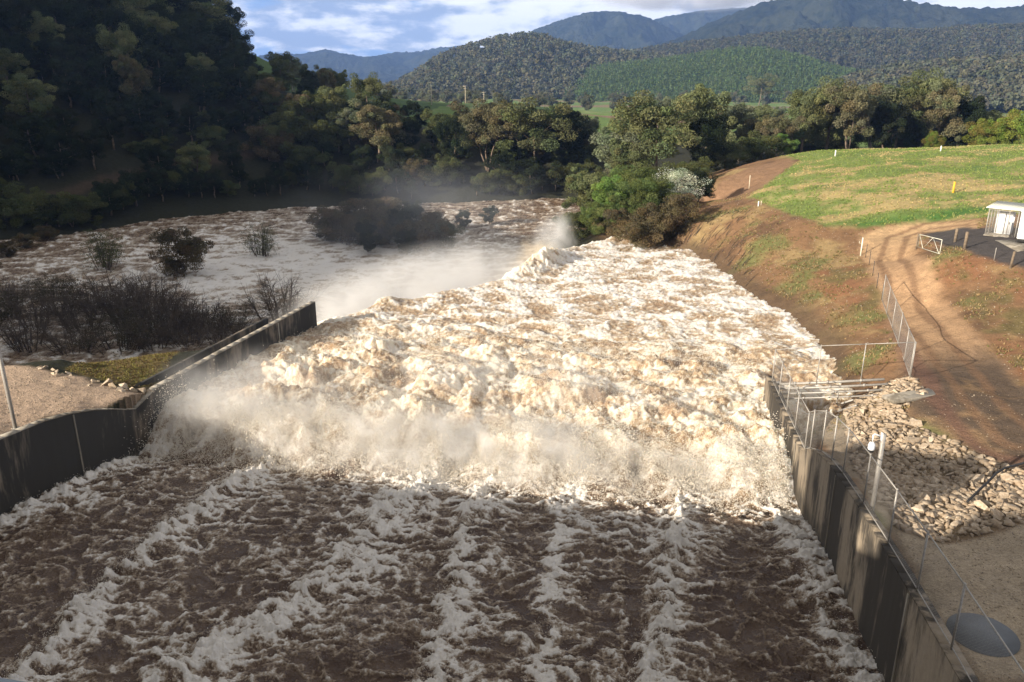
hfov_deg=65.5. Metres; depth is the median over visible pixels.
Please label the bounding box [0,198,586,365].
river
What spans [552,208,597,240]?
bush
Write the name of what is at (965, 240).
post
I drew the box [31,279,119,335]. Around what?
shrub
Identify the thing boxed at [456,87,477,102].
valley tree
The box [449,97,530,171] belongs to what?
eucalyptus tree
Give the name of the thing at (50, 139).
hillside tree
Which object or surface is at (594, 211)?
bush
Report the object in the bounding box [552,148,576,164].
bush
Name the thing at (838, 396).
pipe
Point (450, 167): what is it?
bush
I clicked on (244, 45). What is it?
hillside tree
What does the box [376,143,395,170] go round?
bush
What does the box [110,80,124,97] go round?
bush
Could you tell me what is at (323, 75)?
eucalyptus tree
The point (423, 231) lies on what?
shrub
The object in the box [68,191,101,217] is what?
bush
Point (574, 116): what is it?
eucalyptus tree
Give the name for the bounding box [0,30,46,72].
hillside tree
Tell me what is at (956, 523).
rock
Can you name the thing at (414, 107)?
bush
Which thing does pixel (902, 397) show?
concrete slab
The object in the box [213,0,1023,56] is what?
sky
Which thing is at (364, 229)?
shrub
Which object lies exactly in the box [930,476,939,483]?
rock
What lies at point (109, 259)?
shrub
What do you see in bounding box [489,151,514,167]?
bush
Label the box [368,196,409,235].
shrub
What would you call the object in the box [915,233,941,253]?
farm gate
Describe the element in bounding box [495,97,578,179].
eucalyptus tree
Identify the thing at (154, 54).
hillside tree
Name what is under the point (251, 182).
bush
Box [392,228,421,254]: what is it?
shrub
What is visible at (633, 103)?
valley tree
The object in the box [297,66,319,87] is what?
eucalyptus tree
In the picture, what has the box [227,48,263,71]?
hillside tree
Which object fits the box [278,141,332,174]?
bush
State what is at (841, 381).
pipe
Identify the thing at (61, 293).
shrub
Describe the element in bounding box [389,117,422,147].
bush
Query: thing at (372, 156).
bush
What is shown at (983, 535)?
pebbles
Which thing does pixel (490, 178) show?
bush
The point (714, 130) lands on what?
eucalyptus tree
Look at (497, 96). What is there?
valley tree
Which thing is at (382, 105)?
bush
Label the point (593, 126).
eucalyptus tree
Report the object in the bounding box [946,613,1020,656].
tank lid
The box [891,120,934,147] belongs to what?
bush
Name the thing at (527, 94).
valley tree
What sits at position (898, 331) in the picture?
track fence
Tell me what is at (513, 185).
bush
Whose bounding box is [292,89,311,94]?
bush
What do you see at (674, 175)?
bush
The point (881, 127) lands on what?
eucalyptus tree
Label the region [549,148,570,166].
bush
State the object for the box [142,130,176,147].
bush
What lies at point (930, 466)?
rock
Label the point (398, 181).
bush
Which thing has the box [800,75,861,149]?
eucalyptus tree
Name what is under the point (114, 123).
hillside tree
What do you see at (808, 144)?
bush
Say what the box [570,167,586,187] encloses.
bush
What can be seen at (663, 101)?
valley tree
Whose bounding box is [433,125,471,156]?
bush
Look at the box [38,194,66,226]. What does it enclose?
bush
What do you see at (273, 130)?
bush
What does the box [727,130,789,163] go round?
bush
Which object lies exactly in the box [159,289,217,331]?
shrub
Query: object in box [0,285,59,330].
shrub
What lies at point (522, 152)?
bush
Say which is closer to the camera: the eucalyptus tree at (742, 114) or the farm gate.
the farm gate
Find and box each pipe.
[778,378,884,384]
[780,383,887,389]
[782,389,882,394]
[785,394,877,398]
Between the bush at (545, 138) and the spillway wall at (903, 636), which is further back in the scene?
the bush at (545, 138)
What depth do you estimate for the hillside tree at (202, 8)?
238.20 m
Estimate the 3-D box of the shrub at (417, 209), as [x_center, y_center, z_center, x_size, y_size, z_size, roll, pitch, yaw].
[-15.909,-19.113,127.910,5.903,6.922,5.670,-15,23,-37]
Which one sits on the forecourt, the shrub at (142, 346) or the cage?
the cage
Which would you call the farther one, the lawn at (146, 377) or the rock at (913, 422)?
the lawn at (146, 377)
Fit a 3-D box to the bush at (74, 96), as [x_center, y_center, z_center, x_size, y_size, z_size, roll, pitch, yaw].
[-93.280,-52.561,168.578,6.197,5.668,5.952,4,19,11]
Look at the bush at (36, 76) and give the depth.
171.48 m
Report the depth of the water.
36.60 m
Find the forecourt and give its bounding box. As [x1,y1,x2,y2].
[922,227,1023,268]
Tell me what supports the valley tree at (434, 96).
on the ground at (808, 314)
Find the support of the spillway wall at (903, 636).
on the ground at (808, 314)
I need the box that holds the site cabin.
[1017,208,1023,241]
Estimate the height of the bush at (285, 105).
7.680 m
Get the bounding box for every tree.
[0,0,54,43]
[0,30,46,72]
[0,48,34,97]
[0,72,58,116]
[20,10,64,56]
[33,0,93,45]
[40,127,91,175]
[46,55,86,107]
[47,105,79,135]
[69,123,106,169]
[76,49,125,90]
[82,2,136,47]
[87,0,155,32]
[89,100,127,149]
[95,23,148,73]
[96,17,163,65]
[106,49,152,98]
[120,71,158,99]
[124,10,178,64]
[129,44,181,91]
[133,1,167,9]
[135,142,178,175]
[138,0,168,25]
[144,6,179,57]
[152,33,205,69]
[153,0,174,14]
[160,12,222,54]
[164,0,195,15]
[167,0,235,32]
[173,101,207,143]
[174,0,210,33]
[174,141,210,172]
[177,64,230,110]
[184,52,218,84]
[190,36,223,68]
[199,19,254,62]
[206,106,237,136]
[214,0,246,28]
[215,48,249,86]
[222,40,252,66]
[224,0,247,27]
[225,36,257,66]
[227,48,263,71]
[265,51,299,78]
[269,56,294,80]
[279,57,303,91]
[292,67,304,91]
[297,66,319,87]
[305,70,326,93]
[314,64,337,88]
[317,84,348,109]
[328,69,349,97]
[335,107,357,143]
[347,71,391,106]
[348,98,406,162]
[381,81,397,94]
[396,90,409,99]
[411,93,418,100]
[418,90,427,100]
[424,87,439,101]
[431,114,473,159]
[439,88,454,102]
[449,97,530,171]
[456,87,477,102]
[473,88,488,102]
[491,89,505,103]
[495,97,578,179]
[501,103,531,152]
[502,87,509,97]
[520,91,531,101]
[528,91,547,106]
[538,102,594,157]
[540,90,551,104]
[547,96,557,107]
[561,167,606,209]
[562,92,574,104]
[565,87,575,97]
[578,116,599,143]
[580,92,594,110]
[588,126,654,175]
[599,164,674,217]
[606,107,672,165]
[607,91,616,100]
[608,90,701,168]
[608,138,652,177]
[609,100,615,108]
[610,93,622,104]
[622,97,655,122]
[652,96,671,106]
[657,156,715,186]
[670,83,737,160]
[680,111,736,169]
[711,140,751,170]
[719,103,761,162]
[730,89,740,104]
[734,96,743,105]
[737,102,773,126]
[739,94,747,101]
[742,73,781,105]
[744,113,805,156]
[761,96,771,105]
[770,107,780,118]
[774,106,786,119]
[782,89,791,103]
[785,86,832,151]
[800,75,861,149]
[818,80,883,148]
[841,84,904,147]
[867,95,913,147]
[870,76,933,147]
[900,67,969,147]
[911,80,970,141]
[944,93,986,145]
[967,110,1002,139]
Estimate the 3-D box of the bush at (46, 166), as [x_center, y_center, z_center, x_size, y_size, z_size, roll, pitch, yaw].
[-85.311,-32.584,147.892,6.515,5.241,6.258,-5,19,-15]
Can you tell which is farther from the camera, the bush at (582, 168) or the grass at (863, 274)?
the bush at (582, 168)
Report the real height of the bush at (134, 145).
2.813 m
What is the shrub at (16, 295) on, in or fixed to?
in the river
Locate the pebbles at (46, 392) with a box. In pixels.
[0,365,137,434]
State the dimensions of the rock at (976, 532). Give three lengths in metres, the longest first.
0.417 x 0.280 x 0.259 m
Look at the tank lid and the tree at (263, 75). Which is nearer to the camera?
the tank lid
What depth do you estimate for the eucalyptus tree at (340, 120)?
184.41 m
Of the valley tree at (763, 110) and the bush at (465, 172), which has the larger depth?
the valley tree at (763, 110)
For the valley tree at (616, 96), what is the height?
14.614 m
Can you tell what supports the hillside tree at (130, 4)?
on the ground at (808, 314)
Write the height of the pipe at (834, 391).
1.431 m
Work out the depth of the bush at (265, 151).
170.50 m
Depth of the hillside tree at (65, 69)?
165.97 m
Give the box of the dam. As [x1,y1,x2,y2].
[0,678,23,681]
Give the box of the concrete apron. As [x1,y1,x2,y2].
[995,239,1023,251]
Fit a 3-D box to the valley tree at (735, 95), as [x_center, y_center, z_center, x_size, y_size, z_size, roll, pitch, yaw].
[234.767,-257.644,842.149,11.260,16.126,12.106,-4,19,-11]
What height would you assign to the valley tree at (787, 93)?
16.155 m
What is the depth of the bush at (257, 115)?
179.24 m
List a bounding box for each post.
[953,228,958,241]
[963,232,968,248]
[1009,251,1015,268]
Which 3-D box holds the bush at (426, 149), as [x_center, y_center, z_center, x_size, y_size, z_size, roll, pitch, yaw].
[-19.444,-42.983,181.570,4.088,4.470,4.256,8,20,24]
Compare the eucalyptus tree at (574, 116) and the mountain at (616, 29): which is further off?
the mountain at (616, 29)
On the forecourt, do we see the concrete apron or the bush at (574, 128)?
the concrete apron
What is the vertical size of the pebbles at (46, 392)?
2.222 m
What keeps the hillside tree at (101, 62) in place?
on the ground at (808, 314)
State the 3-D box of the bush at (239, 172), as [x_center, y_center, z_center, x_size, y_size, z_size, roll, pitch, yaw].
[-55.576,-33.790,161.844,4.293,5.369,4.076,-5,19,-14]
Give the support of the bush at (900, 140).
on the ground at (808, 314)
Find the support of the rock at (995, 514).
on the rubble
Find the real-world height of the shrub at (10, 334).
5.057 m
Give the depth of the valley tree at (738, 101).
684.36 m
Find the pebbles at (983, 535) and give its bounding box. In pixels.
[827,391,1023,643]
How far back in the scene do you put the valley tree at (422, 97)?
714.55 m
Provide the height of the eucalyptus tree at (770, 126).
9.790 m
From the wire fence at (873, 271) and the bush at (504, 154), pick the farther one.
the bush at (504, 154)
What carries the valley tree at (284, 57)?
on the ground at (808, 314)
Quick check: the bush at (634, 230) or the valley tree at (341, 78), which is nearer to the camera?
the bush at (634, 230)
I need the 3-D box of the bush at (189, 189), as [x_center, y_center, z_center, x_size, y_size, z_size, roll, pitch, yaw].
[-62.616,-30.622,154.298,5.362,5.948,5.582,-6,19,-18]
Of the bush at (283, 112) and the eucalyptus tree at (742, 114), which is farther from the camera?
the bush at (283, 112)
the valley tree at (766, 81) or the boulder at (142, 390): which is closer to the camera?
the boulder at (142, 390)
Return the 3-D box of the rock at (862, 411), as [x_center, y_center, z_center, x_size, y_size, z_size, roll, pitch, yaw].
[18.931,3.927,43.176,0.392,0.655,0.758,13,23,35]
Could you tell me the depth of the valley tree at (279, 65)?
217.82 m
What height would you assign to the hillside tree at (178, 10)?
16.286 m
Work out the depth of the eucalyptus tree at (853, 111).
155.89 m
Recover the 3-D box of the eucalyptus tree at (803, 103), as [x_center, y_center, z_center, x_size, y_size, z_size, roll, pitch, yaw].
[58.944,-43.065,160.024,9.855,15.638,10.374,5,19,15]
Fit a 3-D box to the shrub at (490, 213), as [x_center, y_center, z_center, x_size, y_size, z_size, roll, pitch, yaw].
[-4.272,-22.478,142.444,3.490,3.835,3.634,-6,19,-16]
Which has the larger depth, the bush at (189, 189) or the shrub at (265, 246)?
the bush at (189, 189)
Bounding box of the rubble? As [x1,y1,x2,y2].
[843,375,1023,542]
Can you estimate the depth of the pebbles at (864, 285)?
67.08 m
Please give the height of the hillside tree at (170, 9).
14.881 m
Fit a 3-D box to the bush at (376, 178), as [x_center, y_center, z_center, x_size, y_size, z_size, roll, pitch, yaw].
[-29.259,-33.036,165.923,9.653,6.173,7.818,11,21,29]
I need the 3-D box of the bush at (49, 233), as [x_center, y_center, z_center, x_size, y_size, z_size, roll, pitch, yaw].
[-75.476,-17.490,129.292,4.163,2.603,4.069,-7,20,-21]
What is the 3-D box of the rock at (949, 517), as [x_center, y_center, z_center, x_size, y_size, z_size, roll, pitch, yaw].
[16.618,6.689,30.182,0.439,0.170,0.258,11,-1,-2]
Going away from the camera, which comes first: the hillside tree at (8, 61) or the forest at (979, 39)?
the hillside tree at (8, 61)
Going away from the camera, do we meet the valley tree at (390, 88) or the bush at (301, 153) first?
the bush at (301, 153)
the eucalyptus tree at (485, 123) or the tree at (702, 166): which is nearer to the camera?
the tree at (702, 166)
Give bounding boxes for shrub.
[0,271,34,301]
[0,282,29,329]
[0,283,30,321]
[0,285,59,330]
[0,307,56,355]
[14,267,77,299]
[17,278,99,314]
[29,309,113,355]
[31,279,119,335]
[49,265,151,318]
[66,304,169,357]
[72,227,127,269]
[83,270,163,325]
[86,271,197,336]
[110,268,186,310]
[118,309,184,353]
[126,282,206,342]
[147,226,214,277]
[153,310,211,350]
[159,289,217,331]
[176,298,249,332]
[184,310,247,345]
[194,294,266,332]
[235,269,333,325]
[236,219,279,256]
[306,205,350,240]
[328,198,383,244]
[344,204,400,245]
[354,219,382,251]
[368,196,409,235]
[381,205,417,239]
[391,199,424,225]
[392,210,454,250]
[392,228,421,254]
[426,220,465,247]
[451,209,471,227]
[478,205,498,223]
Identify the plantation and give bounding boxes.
[564,45,862,102]
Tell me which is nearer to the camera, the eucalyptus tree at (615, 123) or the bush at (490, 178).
the eucalyptus tree at (615, 123)
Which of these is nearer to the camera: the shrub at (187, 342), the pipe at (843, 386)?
the pipe at (843, 386)
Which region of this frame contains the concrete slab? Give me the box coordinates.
[882,388,934,403]
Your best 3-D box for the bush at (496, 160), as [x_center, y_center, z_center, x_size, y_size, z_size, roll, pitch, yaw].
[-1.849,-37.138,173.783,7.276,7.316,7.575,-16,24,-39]
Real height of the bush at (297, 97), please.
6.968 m
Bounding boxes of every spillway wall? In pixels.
[0,301,316,514]
[763,375,978,681]
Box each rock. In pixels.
[856,397,864,402]
[859,408,865,414]
[874,419,881,425]
[885,421,896,428]
[894,499,902,504]
[906,437,921,442]
[908,419,922,426]
[911,478,923,483]
[911,504,924,514]
[911,523,921,528]
[915,492,930,500]
[918,443,928,448]
[924,483,938,487]
[928,463,939,470]
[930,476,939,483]
[944,515,954,519]
[945,503,953,508]
[950,520,960,527]
[958,527,966,534]
[963,474,984,482]
[966,459,973,465]
[971,511,979,516]
[971,514,980,521]
[972,530,980,535]
[973,500,988,509]
[990,509,1002,519]
[999,473,1014,480]
[999,492,1009,497]
[1000,502,1019,509]
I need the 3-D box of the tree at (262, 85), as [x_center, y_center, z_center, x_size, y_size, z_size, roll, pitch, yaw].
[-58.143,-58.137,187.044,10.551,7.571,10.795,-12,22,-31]
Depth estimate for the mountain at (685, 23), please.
4427.42 m
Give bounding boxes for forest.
[381,31,681,98]
[633,22,1023,70]
[816,51,1023,109]
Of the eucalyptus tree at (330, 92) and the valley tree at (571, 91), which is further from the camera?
the valley tree at (571, 91)
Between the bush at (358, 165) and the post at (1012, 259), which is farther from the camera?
the bush at (358, 165)
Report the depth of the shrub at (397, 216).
121.54 m
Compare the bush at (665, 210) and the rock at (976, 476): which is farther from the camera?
the bush at (665, 210)
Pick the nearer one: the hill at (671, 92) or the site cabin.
the site cabin
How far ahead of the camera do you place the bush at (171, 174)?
152.81 m
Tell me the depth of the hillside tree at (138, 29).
184.15 m
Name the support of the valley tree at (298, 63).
on the ground at (808, 314)
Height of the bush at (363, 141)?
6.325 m
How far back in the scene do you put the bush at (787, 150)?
147.07 m
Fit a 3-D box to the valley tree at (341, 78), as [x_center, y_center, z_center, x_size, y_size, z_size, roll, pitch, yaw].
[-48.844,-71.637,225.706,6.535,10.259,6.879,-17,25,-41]
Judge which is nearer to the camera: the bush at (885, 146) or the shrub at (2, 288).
the shrub at (2, 288)
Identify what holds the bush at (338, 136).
on the ground at (808, 314)
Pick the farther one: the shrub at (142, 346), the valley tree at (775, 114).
the valley tree at (775, 114)
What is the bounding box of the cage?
[983,201,1023,236]
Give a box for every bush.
[0,80,6,97]
[0,177,24,197]
[0,190,39,228]
[0,195,9,216]
[0,240,23,256]
[8,57,32,73]
[11,66,39,78]
[11,232,41,247]
[15,187,53,215]
[19,205,68,226]
[22,191,108,226]
[34,151,73,178]
[34,225,59,241]
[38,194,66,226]
[50,80,83,105]
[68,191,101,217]
[89,202,105,221]
[91,178,129,215]
[99,181,139,208]
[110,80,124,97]
[116,168,151,205]
[120,141,145,152]
[137,136,172,151]
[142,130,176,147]
[147,165,173,201]
[148,166,189,191]
[161,166,187,188]
[174,167,202,196]
[186,122,228,147]
[189,94,205,111]
[195,110,209,122]
[198,169,225,197]
[212,122,228,134]
[218,178,240,196]
[228,162,248,186]
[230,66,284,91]
[240,124,294,161]
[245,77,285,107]
[247,178,264,195]
[251,110,267,125]
[256,110,318,143]
[256,120,292,149]
[265,107,296,129]
[267,117,286,130]
[272,93,313,115]
[273,96,320,125]
[277,90,310,100]
[278,80,296,91]
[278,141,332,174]
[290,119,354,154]
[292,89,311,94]
[297,82,315,95]
[303,97,343,125]
[307,93,335,104]
[308,99,345,125]
[325,161,363,194]
[329,120,348,151]
[344,101,362,126]
[345,144,374,169]
[346,158,372,190]
[351,123,387,148]
[351,166,393,195]
[355,128,374,146]
[361,145,377,168]
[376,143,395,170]
[377,101,394,121]
[377,102,396,119]
[379,143,424,171]
[383,146,410,177]
[383,168,411,193]
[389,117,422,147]
[390,104,407,121]
[399,100,429,125]
[399,158,431,184]
[408,157,441,185]
[418,142,434,159]
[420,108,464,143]
[422,170,450,187]
[425,129,436,147]
[430,157,470,184]
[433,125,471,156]
[433,130,453,150]
[434,153,460,173]
[457,164,470,182]
[469,170,508,194]
[470,180,481,194]
[475,136,529,160]
[481,154,518,186]
[486,168,517,185]
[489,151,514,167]
[491,130,540,159]
[496,170,536,195]
[508,158,531,183]
[516,156,542,179]
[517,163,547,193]
[521,147,546,159]
[533,125,555,152]
[536,170,548,189]
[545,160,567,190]
[545,162,590,187]
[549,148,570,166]
[551,117,601,132]
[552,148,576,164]
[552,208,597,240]
[570,158,602,174]
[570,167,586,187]
[577,142,598,161]
[577,201,623,234]
[591,174,629,214]
[597,208,643,237]
[607,174,680,214]
[612,210,675,248]
[623,161,701,194]
[633,193,704,238]
[652,168,711,209]
[682,168,717,201]
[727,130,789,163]
[775,133,799,154]
[789,137,829,154]
[820,129,855,149]
[829,132,867,148]
[829,136,858,148]
[851,127,865,148]
[864,131,902,148]
[881,129,915,147]
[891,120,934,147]
[919,132,961,146]
[921,130,946,147]
[962,116,1021,144]
[966,111,1003,145]
[990,108,1023,143]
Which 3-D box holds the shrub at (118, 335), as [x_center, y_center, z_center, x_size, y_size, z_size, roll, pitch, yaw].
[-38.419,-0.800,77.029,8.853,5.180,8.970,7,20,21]
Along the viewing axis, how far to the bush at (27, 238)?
123.11 m
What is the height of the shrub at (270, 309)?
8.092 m
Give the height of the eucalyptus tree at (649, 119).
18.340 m
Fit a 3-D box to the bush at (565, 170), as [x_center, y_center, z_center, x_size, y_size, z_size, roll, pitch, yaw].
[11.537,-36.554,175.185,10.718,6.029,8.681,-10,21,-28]
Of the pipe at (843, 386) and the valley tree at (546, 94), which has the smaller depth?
the pipe at (843, 386)
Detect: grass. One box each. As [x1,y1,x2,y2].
[648,191,1023,437]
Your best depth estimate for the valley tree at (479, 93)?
784.31 m
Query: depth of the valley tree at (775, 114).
313.36 m
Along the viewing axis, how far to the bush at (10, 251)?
117.32 m
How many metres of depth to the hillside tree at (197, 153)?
158.37 m
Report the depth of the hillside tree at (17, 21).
174.02 m
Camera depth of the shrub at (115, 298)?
84.10 m
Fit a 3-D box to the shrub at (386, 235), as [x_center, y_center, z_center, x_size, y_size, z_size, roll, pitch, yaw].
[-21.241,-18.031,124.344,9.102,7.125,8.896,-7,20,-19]
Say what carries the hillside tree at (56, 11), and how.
on the ground at (808, 314)
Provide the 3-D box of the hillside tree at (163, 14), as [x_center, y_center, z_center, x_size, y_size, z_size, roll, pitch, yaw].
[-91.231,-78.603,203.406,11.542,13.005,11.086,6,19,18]
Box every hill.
[416,41,625,98]
[565,49,851,102]
[685,34,1020,70]
[978,105,1023,113]
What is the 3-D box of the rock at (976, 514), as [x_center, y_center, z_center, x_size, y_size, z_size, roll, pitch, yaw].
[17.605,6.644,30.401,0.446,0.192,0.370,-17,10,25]
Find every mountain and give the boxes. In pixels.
[258,46,482,81]
[532,11,682,53]
[653,7,747,34]
[659,0,1023,44]
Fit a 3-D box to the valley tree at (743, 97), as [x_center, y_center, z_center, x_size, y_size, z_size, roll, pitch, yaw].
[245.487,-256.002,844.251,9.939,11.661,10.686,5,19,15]
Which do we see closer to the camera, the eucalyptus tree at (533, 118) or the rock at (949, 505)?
the rock at (949, 505)
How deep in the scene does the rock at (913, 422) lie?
39.51 m
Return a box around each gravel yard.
[0,365,142,433]
[802,413,1023,681]
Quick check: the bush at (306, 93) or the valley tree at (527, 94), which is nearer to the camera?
the bush at (306, 93)
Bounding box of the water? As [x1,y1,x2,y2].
[0,235,884,681]
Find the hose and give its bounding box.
[966,462,1023,502]
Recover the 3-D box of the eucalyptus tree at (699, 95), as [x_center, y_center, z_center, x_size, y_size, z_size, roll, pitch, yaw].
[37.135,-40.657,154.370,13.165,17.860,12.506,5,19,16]
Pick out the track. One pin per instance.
(954, 357)
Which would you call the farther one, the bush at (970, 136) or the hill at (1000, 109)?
the hill at (1000, 109)
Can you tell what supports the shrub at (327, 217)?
in the river
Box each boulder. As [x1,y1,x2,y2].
[101,378,113,385]
[119,383,128,388]
[136,387,145,392]
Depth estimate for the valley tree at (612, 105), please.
699.86 m
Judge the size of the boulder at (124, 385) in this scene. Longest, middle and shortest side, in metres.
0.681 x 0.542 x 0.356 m
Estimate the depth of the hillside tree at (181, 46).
189.06 m
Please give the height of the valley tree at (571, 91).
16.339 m
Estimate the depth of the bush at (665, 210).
96.44 m
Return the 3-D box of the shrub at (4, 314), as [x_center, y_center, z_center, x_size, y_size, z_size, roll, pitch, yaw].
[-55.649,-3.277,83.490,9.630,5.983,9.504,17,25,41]
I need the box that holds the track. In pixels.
[861,218,1023,469]
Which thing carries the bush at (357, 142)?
on the ground at (808, 314)
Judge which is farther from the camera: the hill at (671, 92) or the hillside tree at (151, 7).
the hill at (671, 92)
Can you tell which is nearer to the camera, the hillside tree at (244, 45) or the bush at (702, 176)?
the bush at (702, 176)
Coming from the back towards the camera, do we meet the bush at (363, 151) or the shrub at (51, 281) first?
the bush at (363, 151)
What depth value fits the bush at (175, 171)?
155.07 m
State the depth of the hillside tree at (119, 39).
176.73 m
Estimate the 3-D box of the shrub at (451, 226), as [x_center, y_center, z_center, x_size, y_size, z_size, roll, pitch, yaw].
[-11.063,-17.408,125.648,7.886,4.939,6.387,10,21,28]
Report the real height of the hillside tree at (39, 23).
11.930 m
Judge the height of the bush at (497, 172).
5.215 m
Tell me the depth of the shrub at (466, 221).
137.80 m
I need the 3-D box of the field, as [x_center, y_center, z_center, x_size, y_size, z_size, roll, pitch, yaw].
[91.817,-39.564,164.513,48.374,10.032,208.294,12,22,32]
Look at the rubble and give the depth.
34.80 m
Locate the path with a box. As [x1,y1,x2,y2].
[692,159,798,202]
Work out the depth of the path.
115.62 m
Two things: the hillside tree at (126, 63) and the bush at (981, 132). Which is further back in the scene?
the hillside tree at (126, 63)
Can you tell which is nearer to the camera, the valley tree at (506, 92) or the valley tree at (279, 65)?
the valley tree at (279, 65)
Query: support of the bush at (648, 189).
on the ground at (808, 314)
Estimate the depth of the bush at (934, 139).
153.04 m
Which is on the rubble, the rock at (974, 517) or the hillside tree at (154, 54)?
the rock at (974, 517)
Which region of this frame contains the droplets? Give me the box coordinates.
[2,318,881,681]
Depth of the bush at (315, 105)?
186.69 m
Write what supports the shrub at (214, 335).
in the river
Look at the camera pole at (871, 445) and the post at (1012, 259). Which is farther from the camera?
the post at (1012, 259)
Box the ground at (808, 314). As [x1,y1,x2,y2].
[0,24,1023,681]
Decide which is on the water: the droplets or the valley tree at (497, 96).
the droplets
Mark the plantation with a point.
(604, 66)
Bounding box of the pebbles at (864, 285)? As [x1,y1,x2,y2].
[686,200,1023,438]
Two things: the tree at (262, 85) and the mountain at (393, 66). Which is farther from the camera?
the mountain at (393, 66)
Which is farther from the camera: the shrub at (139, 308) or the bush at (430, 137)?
the bush at (430, 137)
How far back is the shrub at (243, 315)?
82.66 m
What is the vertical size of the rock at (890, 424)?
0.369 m
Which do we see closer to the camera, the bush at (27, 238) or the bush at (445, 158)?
the bush at (27, 238)
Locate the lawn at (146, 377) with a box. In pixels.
[66,353,175,388]
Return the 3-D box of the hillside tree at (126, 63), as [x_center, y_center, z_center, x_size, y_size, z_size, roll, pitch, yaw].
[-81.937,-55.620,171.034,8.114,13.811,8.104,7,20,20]
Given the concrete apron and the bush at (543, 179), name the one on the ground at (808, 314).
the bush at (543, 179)
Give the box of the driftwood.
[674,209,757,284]
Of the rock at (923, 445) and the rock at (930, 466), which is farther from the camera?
the rock at (923, 445)
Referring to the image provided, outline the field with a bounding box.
[750,145,1023,226]
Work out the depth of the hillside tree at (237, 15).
296.85 m
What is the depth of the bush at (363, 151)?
174.04 m
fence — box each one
[772,341,915,384]
[772,349,1023,681]
[865,244,883,299]
[882,275,916,376]
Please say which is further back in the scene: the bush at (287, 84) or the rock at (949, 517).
the bush at (287, 84)
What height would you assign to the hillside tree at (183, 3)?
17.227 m
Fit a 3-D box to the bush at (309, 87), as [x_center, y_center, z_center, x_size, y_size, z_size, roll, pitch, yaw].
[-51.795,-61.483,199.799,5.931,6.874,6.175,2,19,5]
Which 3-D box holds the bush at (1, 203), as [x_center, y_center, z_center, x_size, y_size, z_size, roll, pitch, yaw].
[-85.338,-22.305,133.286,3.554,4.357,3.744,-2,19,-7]
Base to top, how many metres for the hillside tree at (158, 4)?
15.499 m
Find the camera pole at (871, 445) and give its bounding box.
[868,432,885,509]
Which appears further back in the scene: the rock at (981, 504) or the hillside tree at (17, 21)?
the hillside tree at (17, 21)
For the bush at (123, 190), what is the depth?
145.04 m
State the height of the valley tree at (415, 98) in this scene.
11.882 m
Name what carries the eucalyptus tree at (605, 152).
on the ground at (808, 314)
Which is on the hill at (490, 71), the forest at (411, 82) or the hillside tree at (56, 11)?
the forest at (411, 82)
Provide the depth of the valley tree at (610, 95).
858.74 m
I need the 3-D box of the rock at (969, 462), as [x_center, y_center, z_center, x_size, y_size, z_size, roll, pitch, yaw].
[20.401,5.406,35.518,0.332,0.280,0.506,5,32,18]
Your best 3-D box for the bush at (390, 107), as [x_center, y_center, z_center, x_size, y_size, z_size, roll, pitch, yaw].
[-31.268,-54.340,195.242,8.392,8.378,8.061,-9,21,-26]
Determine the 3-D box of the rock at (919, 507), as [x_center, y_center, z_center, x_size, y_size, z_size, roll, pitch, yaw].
[15.659,6.509,30.748,0.642,0.374,0.432,14,23,37]
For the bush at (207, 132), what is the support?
on the ground at (808, 314)
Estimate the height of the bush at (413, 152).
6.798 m
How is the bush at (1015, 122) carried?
on the field
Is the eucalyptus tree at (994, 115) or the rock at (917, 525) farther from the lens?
the eucalyptus tree at (994, 115)
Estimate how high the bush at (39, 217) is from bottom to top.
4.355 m
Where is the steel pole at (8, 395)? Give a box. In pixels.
[0,349,18,429]
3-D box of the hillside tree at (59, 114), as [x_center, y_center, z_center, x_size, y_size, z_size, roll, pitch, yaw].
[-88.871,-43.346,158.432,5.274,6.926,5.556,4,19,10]
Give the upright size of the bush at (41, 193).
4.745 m
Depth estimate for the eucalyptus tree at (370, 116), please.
176.01 m
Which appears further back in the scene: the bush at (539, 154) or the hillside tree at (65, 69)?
the bush at (539, 154)
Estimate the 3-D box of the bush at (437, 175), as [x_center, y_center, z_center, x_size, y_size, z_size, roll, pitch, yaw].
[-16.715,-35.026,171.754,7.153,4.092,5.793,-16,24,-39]
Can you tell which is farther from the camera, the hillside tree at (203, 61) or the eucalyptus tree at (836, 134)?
the hillside tree at (203, 61)
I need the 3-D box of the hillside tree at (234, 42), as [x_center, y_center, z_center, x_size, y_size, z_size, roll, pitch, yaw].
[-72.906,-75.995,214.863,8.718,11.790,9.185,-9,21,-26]
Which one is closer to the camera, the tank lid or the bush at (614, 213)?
the tank lid
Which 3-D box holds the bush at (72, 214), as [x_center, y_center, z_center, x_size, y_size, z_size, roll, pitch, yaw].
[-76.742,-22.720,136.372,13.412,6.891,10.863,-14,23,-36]
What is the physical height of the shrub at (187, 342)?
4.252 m
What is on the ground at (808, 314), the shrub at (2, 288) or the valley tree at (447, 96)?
the valley tree at (447, 96)

